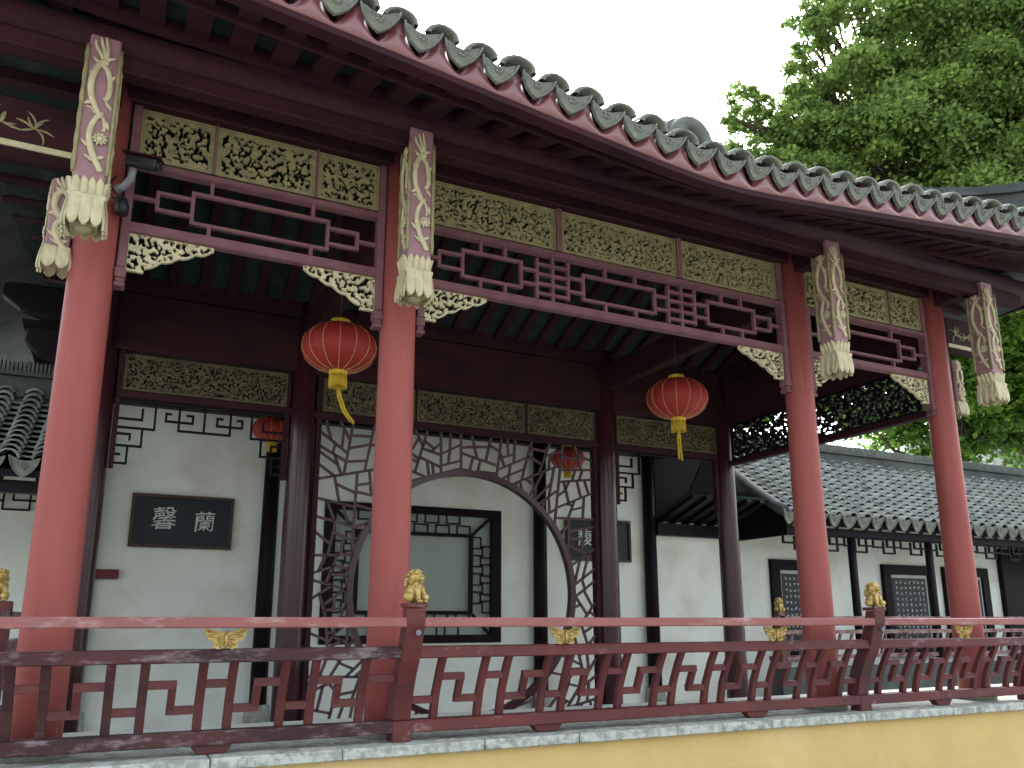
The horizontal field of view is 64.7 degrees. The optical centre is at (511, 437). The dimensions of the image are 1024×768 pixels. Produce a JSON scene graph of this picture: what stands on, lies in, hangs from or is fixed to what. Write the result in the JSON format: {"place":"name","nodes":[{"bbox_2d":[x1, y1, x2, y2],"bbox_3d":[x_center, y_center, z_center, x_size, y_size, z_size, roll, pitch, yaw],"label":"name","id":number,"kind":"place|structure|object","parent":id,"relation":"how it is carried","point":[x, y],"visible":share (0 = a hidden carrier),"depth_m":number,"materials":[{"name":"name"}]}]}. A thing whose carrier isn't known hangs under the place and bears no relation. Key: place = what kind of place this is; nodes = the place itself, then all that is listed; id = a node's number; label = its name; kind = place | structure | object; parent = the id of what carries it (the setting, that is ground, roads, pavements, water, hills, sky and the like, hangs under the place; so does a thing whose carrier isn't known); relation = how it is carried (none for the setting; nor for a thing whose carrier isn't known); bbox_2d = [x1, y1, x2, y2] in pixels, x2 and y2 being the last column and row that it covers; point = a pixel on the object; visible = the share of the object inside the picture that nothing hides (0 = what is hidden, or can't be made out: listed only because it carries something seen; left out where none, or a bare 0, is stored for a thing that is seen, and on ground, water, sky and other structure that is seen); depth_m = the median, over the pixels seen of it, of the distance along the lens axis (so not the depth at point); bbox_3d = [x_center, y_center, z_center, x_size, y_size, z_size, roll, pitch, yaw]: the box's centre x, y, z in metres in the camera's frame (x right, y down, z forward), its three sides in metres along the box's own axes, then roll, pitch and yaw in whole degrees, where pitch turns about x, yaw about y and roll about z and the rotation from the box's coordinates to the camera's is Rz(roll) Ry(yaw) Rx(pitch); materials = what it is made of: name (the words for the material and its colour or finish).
{"place":"outdoors","nodes":[
{"label":"outdoors","id":0,"kind":"place"},
{"bbox_2d":[378,0,925,452],"label":"sky","id":1,"kind":"structure","parent":0,"point":[667,59],"materials":[{"name":"white"}]},
{"bbox_2d":[653,434,1023,657],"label":"covered corridor","id":2,"kind":"object","parent":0,"point":[878,491],"visible":0.73,"depth_m":11.77,"materials":[{"name":"tile"}]},
{"bbox_2d":[903,436,1023,468],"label":"tree","id":3,"kind":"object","parent":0,"point":[998,452],"depth_m":23.45,"materials":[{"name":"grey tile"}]},
{"bbox_3d":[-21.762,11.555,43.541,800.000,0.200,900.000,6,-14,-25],"label":"ground","id":4,"kind":"structure","parent":0,"visible":0},
{"bbox_2d":[0,405,1023,731],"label":"white wall","id":5,"kind":"structure","parent":4,"relation":"on","point":[470,547],"depth_m":9.26,"materials":[{"name":"paint"}]},
{"bbox_2d":[95,569,118,578],"bbox_3d":[-3.962,1.335,7.901,0.210,0.090,0.075,6,-14,-25],"label":"switch box","id":6,"kind":"object","parent":5,"relation":"attached to","point":[106,573],"visible":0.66,"depth_m":7.87,"materials":[{"name":"red metal"}]},
{"bbox_2d":[127,492,234,549],"bbox_3d":[-3.384,0.866,8.299,0.980,0.540,0.045,6,-14,-25],"label":"wall plaque","id":7,"kind":"object","parent":5,"relation":"attached to","point":[175,521],"depth_m":8.29,"materials":[{"name":"black paint"}]},
{"bbox_2d":[318,501,500,644],"bbox_3d":[-1.122,1.569,9.326,2.160,1.560,0.100,6,-14,-25],"label":"window","id":8,"kind":"structure","parent":5,"relation":"in","point":[457,551],"depth_m":9.50,"materials":[{"name":"paint"}]},
{"bbox_2d":[565,520,631,562],"bbox_3d":[1.118,1.325,10.426,0.980,0.540,0.045,6,-14,-25],"label":"wall plaque","id":9,"kind":"object","parent":5,"relation":"attached to","point":[624,542],"depth_m":10.38,"materials":[{"name":"black paint"}]},
{"bbox_2d":[768,559,801,654],"bbox_3d":[4.161,2.477,11.675,1.020,1.400,0.067,6,-14,-25],"label":"inscribed tablet","id":10,"kind":"object","parent":5,"relation":"attached to","point":[783,578],"visible":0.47,"depth_m":11.61,"materials":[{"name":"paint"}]},
{"bbox_2d":[880,564,933,652],"bbox_3d":[6.272,2.707,12.669,1.170,1.390,0.067,6,-14,-25],"label":"inscribed tablet","id":11,"kind":"object","parent":5,"relation":"attached to","point":[905,590],"visible":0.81,"depth_m":12.66,"materials":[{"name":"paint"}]},
{"bbox_2d":[940,567,994,650],"bbox_3d":[7.501,2.837,13.249,1.100,1.390,0.067,6,-14,-25],"label":"inscribed tablet","id":12,"kind":"object","parent":5,"relation":"attached to","point":[984,593],"visible":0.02,"depth_m":13.42,"materials":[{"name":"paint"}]},
{"bbox_2d":[996,549,1023,659],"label":"doorway","id":13,"kind":"structure","parent":5,"relation":"attached to","point":[1011,578],"depth_m":13.79,"materials":[{"name":"paint"}]},
{"bbox_2d":[1008,555,1023,649],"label":"door leaf","id":14,"kind":"structure","parent":13,"relation":"in","point":[1016,567],"depth_m":13.91,"materials":[{"name":"paint"}]},
{"bbox_2d":[0,683,1023,767],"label":"platform wall","id":15,"kind":"structure","parent":4,"relation":"on","point":[957,733],"depth_m":4.92,"materials":[{"name":"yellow stone"}]},
{"bbox_2d":[0,569,1023,757],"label":"bench railing","id":16,"kind":"object","parent":15,"relation":"on","point":[400,724],"visible":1,"depth_m":4.33,"materials":[{"name":"red wood"}]},
{"bbox_2d":[733,415,784,433],"bbox_3d":[5.971,1.444,21.287,4.974,9.986,3.685,-2,-13,7],"label":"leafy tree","id":17,"kind":"object","parent":4,"relation":"on","point":[767,419],"depth_m":21.44,"materials":[{"name":"green plant"}]},
{"bbox_2d":[716,0,1023,456],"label":"tall tree","id":18,"kind":"object","parent":4,"relation":"on","point":[937,99],"visible":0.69,"depth_m":18.86,"materials":[{"name":"green plant"}]},
{"bbox_2d":[816,309,1023,468],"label":"leafy tree","id":19,"kind":"object","parent":4,"relation":"on","point":[984,430],"visible":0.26,"depth_m":20.01,"materials":[{"name":"green plant"}]},
{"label":"pavilion floor","id":20,"kind":"structure","parent":0,"visible":0},
{"bbox_2d":[0,568,20,712],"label":"side railing","id":21,"kind":"object","parent":20,"relation":"on","point":[7,644],"visible":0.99,"depth_m":4.41,"materials":[{"name":"red wood"}]},
{"bbox_2d":[0,357,54,510],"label":"covered corridor","id":22,"kind":"object","parent":20,"relation":"on","point":[25,391],"visible":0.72,"depth_m":7.16,"materials":[{"name":"tile"}]},
{"bbox_2d":[299,418,602,720],"bbox_3d":[-0.456,1.392,7.806,3.023,2.916,0.090,6,-14,-25],"label":"moon gate screen","id":23,"kind":"object","parent":20,"relation":"on","point":[547,519],"visible":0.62,"depth_m":7.92,"materials":[{"name":"red paint"}]},
{"bbox_2d":[0,0,1023,763],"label":"pavilion","id":24,"kind":"structure","parent":20,"relation":"on","point":[476,242],"depth_m":5.86,"materials":[{"name":"red wood"}]},
{"bbox_2d":[110,149,164,216],"bbox_3d":[-1.970,-1.334,4.214,0.292,0.315,0.130,-3,-13,13],"label":"security camera","id":25,"kind":"object","parent":24,"relation":"attached to","point":[134,160],"visible":0.98,"depth_m":4.21,"materials":[{"name":"black plastic"}]},
{"bbox_2d":[252,416,283,452],"bbox_3d":[-2.417,-0.227,8.190,0.401,0.757,0.400,6,-14,-25],"label":"red lantern","id":26,"kind":"object","parent":24,"relation":"hanging from","point":[273,424],"visible":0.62,"depth_m":8.01,"materials":[{"name":"fabric"}]},
{"bbox_2d":[301,295,376,423],"bbox_3d":[-1.317,-0.933,6.218,0.569,1.686,0.570,6,-14,-25],"label":"red lantern","id":27,"kind":"object","parent":24,"relation":"hanging from","point":[339,349],"visible":1,"depth_m":5.98,"materials":[{"name":"fabric"}]},
{"bbox_2d":[551,445,584,477],"bbox_3d":[0.663,0.103,9.641,0.410,0.762,0.410,6,-14,-25],"label":"red lantern","id":28,"kind":"object","parent":24,"relation":"hanging from","point":[568,451],"visible":0.59,"depth_m":9.48,"materials":[{"name":"fabric"}]},
{"bbox_2d":[646,295,708,460],"bbox_3d":[1.532,-0.611,7.558,0.569,1.684,0.570,6,-14,-25],"label":"red lantern","id":29,"kind":"object","parent":24,"relation":"hanging from","point":[677,400],"visible":1,"depth_m":7.32,"materials":[{"name":"fabric"}]},
{"bbox_2d":[769,597,1023,695],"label":"corridor railing","id":30,"kind":"object","parent":20,"relation":"on","point":[777,689],"visible":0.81,"depth_m":10.98,"materials":[{"name":"red wood"}]}
]}

